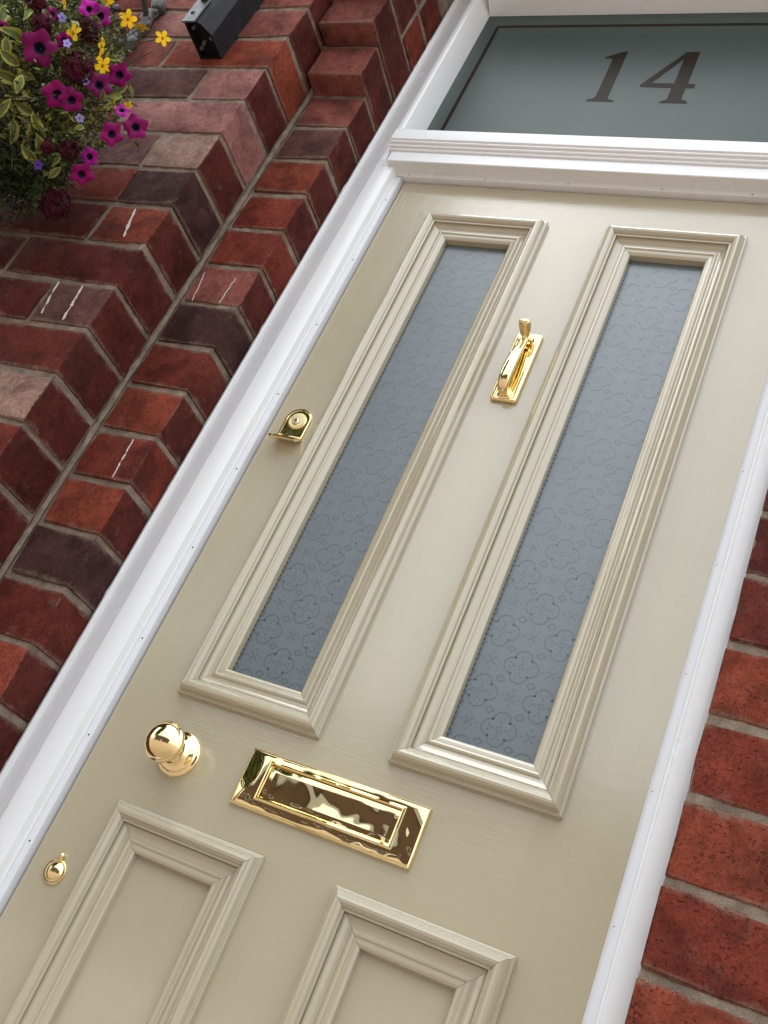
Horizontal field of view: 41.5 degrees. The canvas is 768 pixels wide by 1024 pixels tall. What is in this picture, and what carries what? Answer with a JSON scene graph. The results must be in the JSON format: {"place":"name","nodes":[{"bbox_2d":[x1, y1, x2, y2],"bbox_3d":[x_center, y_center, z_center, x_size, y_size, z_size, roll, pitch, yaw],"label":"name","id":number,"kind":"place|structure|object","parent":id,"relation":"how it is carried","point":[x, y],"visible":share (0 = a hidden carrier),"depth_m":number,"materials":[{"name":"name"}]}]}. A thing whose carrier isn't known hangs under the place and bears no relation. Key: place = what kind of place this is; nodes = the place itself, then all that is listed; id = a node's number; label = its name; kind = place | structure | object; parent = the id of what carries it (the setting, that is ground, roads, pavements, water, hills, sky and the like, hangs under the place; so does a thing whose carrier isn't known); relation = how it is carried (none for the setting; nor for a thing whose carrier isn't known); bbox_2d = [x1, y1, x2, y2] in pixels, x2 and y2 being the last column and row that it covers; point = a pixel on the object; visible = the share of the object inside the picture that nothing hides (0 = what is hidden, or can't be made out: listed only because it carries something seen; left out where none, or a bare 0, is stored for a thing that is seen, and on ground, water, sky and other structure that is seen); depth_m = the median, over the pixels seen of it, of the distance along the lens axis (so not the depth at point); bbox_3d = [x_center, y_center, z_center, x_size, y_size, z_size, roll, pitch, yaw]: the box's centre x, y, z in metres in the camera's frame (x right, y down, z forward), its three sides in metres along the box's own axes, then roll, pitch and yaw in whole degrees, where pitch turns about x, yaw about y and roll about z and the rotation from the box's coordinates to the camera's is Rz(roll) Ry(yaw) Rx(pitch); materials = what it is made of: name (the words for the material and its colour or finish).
{"place":"outdoors","nodes":[
{"label":"outdoors","id":0,"kind":"place"},
{"label":"ground","id":1,"kind":"structure","parent":0,"visible":0},
{"bbox_2d":[0,0,453,771],"bbox_3d":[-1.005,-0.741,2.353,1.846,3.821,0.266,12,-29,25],"label":"brick wall","id":2,"kind":"structure","parent":1,"relation":"on","point":[142,286],"depth_m":1.89,"materials":[{"name":"red brick"}]},
{"bbox_2d":[100,0,166,64],"bbox_3d":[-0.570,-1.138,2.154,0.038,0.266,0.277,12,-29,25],"label":"basket bracket","id":3,"kind":"object","parent":2,"relation":"attached to","point":[148,17],"visible":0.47,"depth_m":2.24,"materials":[{"name":"metal"}]},
{"bbox_2d":[0,0,170,224],"bbox_3d":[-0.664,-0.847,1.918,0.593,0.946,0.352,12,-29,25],"label":"hanging basket","id":4,"kind":"object","parent":3,"relation":"hanging from","point":[44,99],"visible":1,"depth_m":1.75,"materials":[{"name":"multicoloured plant"}]},
{"bbox_2d":[181,0,263,58],"bbox_3d":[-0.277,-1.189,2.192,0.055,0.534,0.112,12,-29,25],"label":"wall bracket","id":5,"kind":"object","parent":2,"relation":"attached to","point":[215,28],"depth_m":2.10,"materials":[{"name":"black metal"}]},
{"bbox_2d":[0,0,767,1023],"bbox_3d":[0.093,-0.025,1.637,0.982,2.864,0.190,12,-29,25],"label":"door frame","id":6,"kind":"structure","parent":1,"relation":"on","point":[652,98],"depth_m":1.91,"materials":[{"name":"white paint"}]},
{"bbox_2d":[0,183,767,1023],"bbox_3d":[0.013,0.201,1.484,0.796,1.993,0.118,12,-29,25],"label":"front door","id":7,"kind":"structure","parent":6,"relation":"in","point":[380,739],"depth_m":1.49,"materials":[{"name":"beige wood"}]},
{"bbox_2d":[625,491,767,1023],"bbox_3d":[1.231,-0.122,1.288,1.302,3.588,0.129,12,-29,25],"label":"brick wall","id":8,"kind":"structure","parent":1,"relation":"on","point":[705,959],"depth_m":1.14,"materials":[{"name":"red brick"}]}
]}

